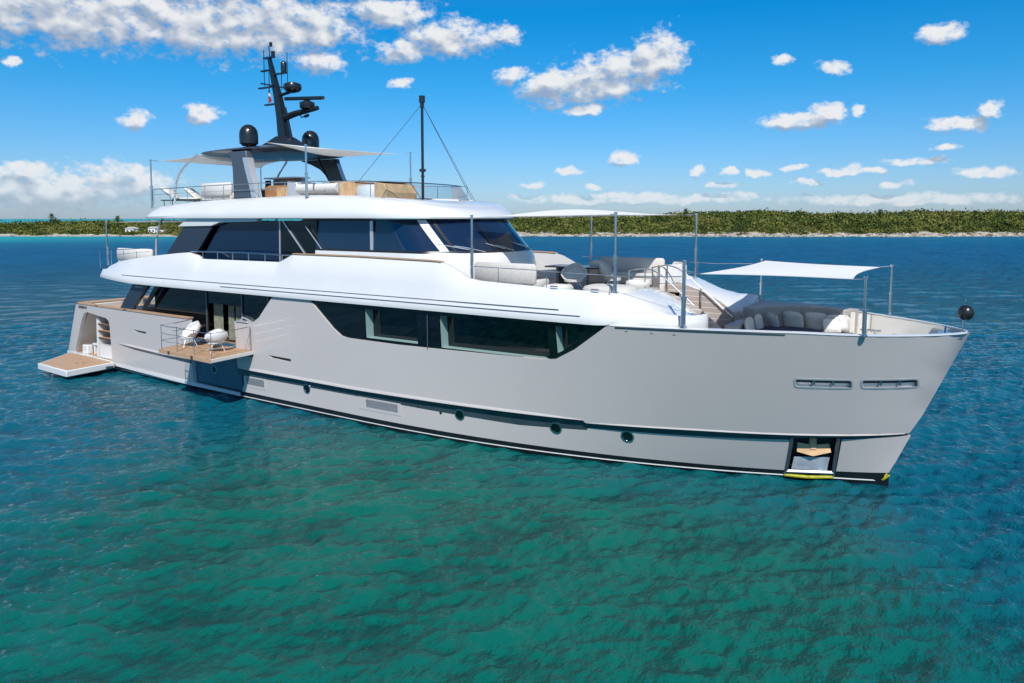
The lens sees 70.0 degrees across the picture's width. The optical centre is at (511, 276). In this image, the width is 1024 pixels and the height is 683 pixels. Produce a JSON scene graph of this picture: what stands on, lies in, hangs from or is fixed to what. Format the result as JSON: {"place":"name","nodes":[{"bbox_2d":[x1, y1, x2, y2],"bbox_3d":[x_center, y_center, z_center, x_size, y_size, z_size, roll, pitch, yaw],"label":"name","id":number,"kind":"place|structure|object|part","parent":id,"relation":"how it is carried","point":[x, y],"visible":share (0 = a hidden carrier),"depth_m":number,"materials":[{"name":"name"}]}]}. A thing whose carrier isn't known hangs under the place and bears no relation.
{"place":"outdoors","nodes":[
{"label":"outdoors","id":0,"kind":"place"},
{"bbox_2d":[0,219,1023,682],"bbox_3d":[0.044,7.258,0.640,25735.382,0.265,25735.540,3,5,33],"label":"sea","id":1,"kind":"structure","parent":0,"point":[156,531],"depth_m":16.89,"materials":[{"name":"liquid"}]},
{"bbox_2d":[38,42,969,486],"bbox_3d":[-5.404,-1.704,28.671,39.803,16.860,10.180,3,5,33],"label":"motor yacht","id":2,"kind":"object","parent":1,"relation":"on","point":[380,312],"visible":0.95,"depth_m":23.59,"materials":[{"name":"white metal"}]},
{"bbox_2d":[117,248,153,261],"bbox_3d":[-17.919,-0.884,35.488,3.000,0.940,1.000,3,5,33],"label":"outdoor sofa","id":3,"kind":"object","parent":2,"relation":"on","point":[132,253],"visible":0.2,"depth_m":35.10,"materials":[{"name":"fabric"}]},
{"bbox_2d":[161,187,201,205],"bbox_3d":[-15.077,-3.646,33.500,1.914,0.859,0.660,1,5,13],"label":"sun lounger","id":4,"kind":"object","parent":2,"relation":"on","point":[168,192],"visible":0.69,"depth_m":33.33,"materials":[{"name":"white fabric"}]},
{"bbox_2d":[179,321,200,347],"bbox_3d":[-13.068,2.338,29.689,0.783,1.013,0.958,-4,6,-41],"label":"armchair","id":5,"kind":"object","parent":2,"relation":"on","point":[195,326],"visible":0.93,"depth_m":29.70,"materials":[{"name":"white fabric"}]},
{"bbox_2d":[184,188,201,201],"bbox_3d":[-14.456,-3.727,34.526,1.914,0.859,0.660,1,5,13],"label":"sun lounger","id":6,"kind":"object","parent":2,"relation":"on","point":[190,191],"visible":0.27,"depth_m":34.55,"materials":[{"name":"white fabric"}]},
{"bbox_2d":[199,225,218,256],"bbox_3d":[-12.146,-1.424,34.381,0.050,2.300,5.900,3,5,33],"label":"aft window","id":7,"kind":"structure","parent":2,"relation":"in","point":[210,238],"depth_m":32.37,"materials":[{"name":"black glass"}]},
{"bbox_2d":[204,329,227,352],"bbox_3d":[-11.474,2.474,28.372,0.898,0.950,0.734,-3,6,-36],"label":"armchair","id":8,"kind":"object","parent":2,"relation":"on","point":[221,336],"visible":0.88,"depth_m":28.11,"materials":[{"name":"white fabric"}]},
{"bbox_2d":[201,182,233,200],"bbox_3d":[-12.749,-3.624,32.201,2.100,0.940,0.800,3,5,33],"label":"outdoor sofa","id":9,"kind":"object","parent":2,"relation":"on","point":[207,194],"visible":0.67,"depth_m":31.83,"materials":[{"name":"fabric"}]},
{"bbox_2d":[203,221,281,261],"bbox_3d":[-11.463,-1.155,30.347,5.700,2.300,0.050,3,5,33],"label":"side window","id":10,"kind":"structure","parent":2,"relation":"in","point":[253,237],"depth_m":29.89,"materials":[{"name":"blue glass"}]},
{"bbox_2d":[261,180,270,196],"bbox_3d":[-10.862,-3.659,32.152,0.438,1.102,0.445,3,5,33],"label":"bar stool","id":11,"kind":"object","parent":2,"relation":"on","point":[267,184],"visible":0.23,"depth_m":32.22,"materials":[{"name":"black metal"}]},
{"bbox_2d":[268,90,271,102],"bbox_3d":[-10.995,-8.137,33.206,0.211,0.670,0.028,3,5,33],"label":"courtesy flag","id":12,"kind":"object","parent":2,"relation":"attached to","point":[269,98],"visible":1,"depth_m":33.22,"materials":[{"name":"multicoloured fabric"}]},
{"bbox_2d":[279,221,280,261],"bbox_3d":[-9.122,-1.078,28.739,0.120,2.200,0.030,3,5,33],"label":"window frame","id":13,"kind":"structure","parent":2,"relation":"in","point":[279,221],"depth_m":28.70,"materials":[{"name":"silver metal"}]},
{"bbox_2d":[263,176,309,196],"bbox_3d":[-9.724,-3.655,31.550,2.100,1.185,0.840,3,5,33],"label":"bar cabinet","id":14,"kind":"object","parent":2,"relation":"on","point":[277,189],"visible":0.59,"depth_m":31.33,"materials":[{"name":"brown wood"}]},
{"bbox_3d":[-9.641,-3.520,31.013,1.000,0.500,0.020,3,5,33],"label":"door","id":15,"kind":"part","parent":14,"relation":"part of","materials":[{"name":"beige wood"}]},
{"bbox_2d":[282,221,304,252],"bbox_3d":[-8.426,-1.490,28.244,1.350,1.300,0.030,3,5,33],"label":"window frame","id":16,"kind":"structure","parent":2,"relation":"in","point":[282,221],"depth_m":28.23,"materials":[{"name":"silver metal"}]},
{"bbox_2d":[281,221,317,259],"bbox_3d":[-8.190,-0.984,28.188,2.050,2.300,0.050,3,5,33],"label":"side window","id":17,"kind":"structure","parent":2,"relation":"in","point":[289,246],"depth_m":28.12,"materials":[{"name":"black glass"}]},
{"bbox_2d":[287,181,315,195],"bbox_3d":[-8.588,-3.470,30.534,1.088,0.977,1.100,3,5,33],"label":"helm console","id":18,"kind":"object","parent":2,"relation":"on","point":[291,190],"visible":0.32,"depth_m":30.23,"materials":[{"name":"silver metal"}]},
{"bbox_2d":[305,226,321,248],"bbox_3d":[-7.485,-1.459,27.538,0.900,0.850,0.030,3,5,33],"label":"window frame","id":19,"kind":"structure","parent":2,"relation":"in","point":[305,226],"depth_m":27.51,"materials":[{"name":"silver metal"}]},
{"bbox_2d":[295,182,344,194],"bbox_3d":[-7.363,-3.376,29.480,2.400,0.895,1.514,3,5,33],"label":"flybridge sofa","id":20,"kind":"object","parent":2,"relation":"on","point":[330,188],"visible":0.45,"depth_m":28.81,"materials":[{"name":"fabric"}]},
{"bbox_2d":[339,182,373,194],"bbox_3d":[-5.878,-3.244,28.633,0.820,0.825,1.600,3,5,33],"label":"side cabinet","id":21,"kind":"object","parent":2,"relation":"on","point":[347,188],"visible":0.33,"depth_m":27.92,"materials":[{"name":"brown wood"}]},
{"bbox_2d":[357,184,374,196],"bbox_3d":[-5.122,-3.159,28.259,0.980,0.705,1.700,3,5,33],"label":"sunpad","id":22,"kind":"object","parent":2,"relation":"on","point":[363,190],"visible":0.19,"depth_m":27.49,"materials":[{"name":"white fabric"}]},
{"bbox_2d":[374,182,416,198],"bbox_3d":[-4.400,-3.166,27.780,0.630,0.805,1.700,3,5,33],"label":"side cabinet","id":23,"kind":"object","parent":2,"relation":"on","point":[394,190],"visible":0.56,"depth_m":27.39,"materials":[{"name":"brown wood"}]},
{"bbox_2d":[311,300,605,358],"bbox_3d":[-2.250,1.741,23.730,12.100,1.350,0.673,3,5,33],"label":"hull window","id":24,"kind":"structure","parent":2,"relation":"in","point":[399,326],"depth_m":23.47,"materials":[{"name":"black glass"}]},
{"bbox_2d":[474,262,548,286],"bbox_3d":[-0.027,0.062,23.148,2.300,1.000,0.950,3,5,33],"label":"outdoor sofa","id":25,"kind":"object","parent":2,"relation":"on","point":[520,277],"visible":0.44,"depth_m":22.64,"materials":[{"name":"fabric"}]},
{"bbox_2d":[543,283,573,288],"bbox_3d":[1.417,0.457,22.462,0.750,0.400,0.750,3,5,33],"label":"pouf","id":26,"kind":"object","parent":2,"relation":"on","point":[566,286],"visible":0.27,"depth_m":22.27,"materials":[{"name":"fabric"}]},
{"bbox_2d":[561,263,587,289],"bbox_3d":[2.064,0.043,24.270,0.898,0.950,0.734,2,5,18],"label":"dining chair","id":27,"kind":"object","parent":2,"relation":"on","point":[574,268],"visible":0.88,"depth_m":24.46,"materials":[{"name":"fabric"}]},
{"bbox_2d":[545,264,609,284],"bbox_3d":[2.280,0.020,25.643,2.000,0.760,1.100,3,5,33],"label":"dining table","id":28,"kind":"object","parent":2,"relation":"on","point":[592,279],"visible":0.57,"depth_m":25.44,"materials":[{"name":"grey metal"}]},
{"bbox_2d":[588,260,610,281],"bbox_3d":[3.128,-0.121,26.345,0.898,0.950,0.734,2,5,23],"label":"dining chair","id":29,"kind":"object","parent":2,"relation":"on","point":[596,262],"visible":0.27,"depth_m":26.03,"materials":[{"name":"fabric"}]},
{"bbox_2d":[599,262,620,283],"bbox_3d":[3.318,0.007,24.736,0.734,0.950,0.898,1,5,13],"label":"dining chair","id":30,"kind":"object","parent":2,"relation":"on","point":[605,269],"visible":0.79,"depth_m":24.49,"materials":[{"name":"fabric"}]},
{"bbox_2d":[583,284,636,292],"bbox_3d":[2.890,0.490,21.607,1.560,0.470,1.240,3,5,33],"label":"ottoman","id":31,"kind":"object","parent":2,"relation":"on","point":[620,288],"visible":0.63,"depth_m":21.17,"materials":[{"name":"fabric"}]},
{"bbox_2d":[598,256,664,284],"bbox_3d":[4.272,-0.213,27.009,2.600,0.940,0.900,3,5,33],"label":"outdoor sofa","id":32,"kind":"object","parent":2,"relation":"on","point":[625,265],"visible":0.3,"depth_m":26.94,"materials":[{"name":"fabric"}]},
{"bbox_2d":[626,280,649,289],"bbox_3d":[3.913,0.357,22.782,0.751,0.517,0.410,0,5,3],"label":"bolster","id":33,"kind":"object","parent":2,"relation":"on","point":[639,284],"visible":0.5,"depth_m":22.62,"materials":[{"name":"fabric"}]},
{"bbox_2d":[651,262,686,290],"bbox_3d":[5.435,-0.012,25.226,1.121,0.860,2.228,3,5,33],"label":"curved sofa","id":34,"kind":"object","parent":2,"relation":"on","point":[659,282],"visible":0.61,"depth_m":24.39,"materials":[{"name":"fabric"}]},
{"bbox_2d":[767,312,778,326],"bbox_3d":[8.101,1.429,22.674,0.291,0.587,0.702,0,5,-2],"label":"back cushion","id":35,"kind":"object","parent":2,"relation":"on","point":[772,319],"visible":0.69,"depth_m":22.46,"materials":[{"name":"fabric"}]},
{"bbox_2d":[755,326,821,331],"bbox_3d":[8.078,1.682,21.567,2.190,0.170,2.190,3,5,33],"label":"sunbed mattress","id":36,"kind":"object","parent":2,"relation":"on","point":[781,328],"visible":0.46,"depth_m":21.80,"materials":[{"name":"grey fabric"}]},
{"bbox_2d":[744,317,754,329],"bbox_3d":[7.023,1.514,21.591,0.291,0.587,0.702,3,5,33],"label":"back cushion","id":37,"kind":"object","parent":36,"relation":"on","point":[749,323],"visible":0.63,"depth_m":21.38,"materials":[{"name":"fabric"}]},
{"bbox_2d":[753,314,763,328],"bbox_3d":[7.506,1.464,22.229,0.292,0.587,0.702,3,5,31],"label":"back cushion","id":38,"kind":"object","parent":36,"relation":"on","point":[758,321],"visible":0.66,"depth_m":22.00,"materials":[{"name":"fabric"}]},
{"bbox_2d":[783,311,803,327],"bbox_3d":[8.852,1.403,22.991,0.291,0.587,0.702,-4,6,-38],"label":"back cushion","id":39,"kind":"object","parent":2,"relation":"on","point":[793,319],"visible":0.83,"depth_m":22.86,"materials":[{"name":"fabric"}]},
{"bbox_2d":[804,312,827,329],"bbox_3d":[9.477,1.422,22.759,0.702,0.587,0.292,3,5,31],"label":"back cushion","id":40,"kind":"object","parent":2,"relation":"on","point":[812,320],"visible":0.67,"depth_m":22.68,"materials":[{"name":"fabric"}]},
{"bbox_2d":[823,319,841,331],"bbox_3d":[9.519,1.473,21.736,0.506,0.381,0.286,1,5,13],"label":"throw pillow","id":41,"kind":"object","parent":2,"relation":"on","point":[831,325],"visible":1,"depth_m":21.67,"materials":[{"name":"fabric"}]},
{"bbox_2d":[826,315,849,332],"bbox_3d":[9.919,1.462,22.252,0.702,0.587,0.291,1,5,11],"label":"back cushion","id":42,"kind":"object","parent":2,"relation":"on","point":[833,316],"visible":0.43,"depth_m":22.17,"materials":[{"name":"fabric"}]},
{"bbox_2d":[834,316,848,330],"bbox_3d":[9.879,1.429,21.915,0.486,0.425,0.248,-2,5,-21],"label":"throw pillow","id":43,"kind":"object","parent":2,"relation":"on","point":[844,323],"visible":0.78,"depth_m":21.85,"materials":[{"name":"fabric"}]},
{"bbox_2d":[848,312,871,333],"bbox_3d":[10.401,1.435,22.206,0.950,0.679,0.219,3,5,33],"label":"draped towel","id":44,"kind":"object","parent":2,"relation":"hanging from","point":[855,323],"visible":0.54,"depth_m":22.14,"materials":[{"name":"fabric"}]},
{"bbox_2d":[957,305,974,319],"bbox_3d":[11.657,0.935,18.772,0.400,0.400,0.400,3,5,33],"label":"anchor ball","id":45,"kind":"object","parent":2,"relation":"hanging from","point":[965,312],"visible":1,"depth_m":18.64,"materials":[{"name":"black"}]},
{"bbox_2d":[0,215,1023,236],"bbox_3d":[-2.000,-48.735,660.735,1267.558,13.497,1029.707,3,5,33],"label":"island","id":46,"kind":"structure","parent":0,"point":[585,235],"depth_m":297.76,"materials":[{"name":"green plant"}]},
{"bbox_2d":[47,213,57,228],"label":"casuarina tree","id":47,"kind":"object","parent":46,"relation":"on","point":[52,217],"visible":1,"depth_m":312.46,"materials":[{"name":"green plant"}]},
{"bbox_2d":[112,216,122,226],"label":"casuarina tree","id":48,"kind":"object","parent":46,"relation":"on","point":[117,218],"visible":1,"depth_m":318.04,"materials":[{"name":"green plant"}]},
{"bbox_2d":[124,227,141,231],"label":"beach house","id":49,"kind":"structure","parent":46,"relation":"on","point":[130,229],"depth_m":305.63,"materials":[{"name":"paint"}]},
{"bbox_2d":[148,226,167,232],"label":"beach house","id":50,"kind":"structure","parent":46,"relation":"on","point":[153,229],"depth_m":303.16,"materials":[{"name":"paint"}]},
{"bbox_2d":[0,207,1023,235],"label":"scrub","id":51,"kind":"object","parent":46,"relation":"on","point":[942,222],"visible":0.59,"depth_m":315.42,"materials":[{"name":"green plant"}]},
{"bbox_2d":[3,232,1023,236],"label":"shore rocks","id":52,"kind":"object","parent":46,"relation":"on","point":[830,235],"visible":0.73,"depth_m":293.67,"materials":[{"name":"grey stone"}]},
{"bbox_2d":[876,209,882,217],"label":"casuarina tree","id":53,"kind":"object","parent":46,"relation":"on","point":[879,212],"visible":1,"depth_m":328.89,"materials":[{"name":"green plant"}]},
{"bbox_2d":[0,0,1023,218],"label":"sky","id":54,"kind":"structure","parent":0,"point":[632,106],"materials":[{"name":"blue"}]}
]}

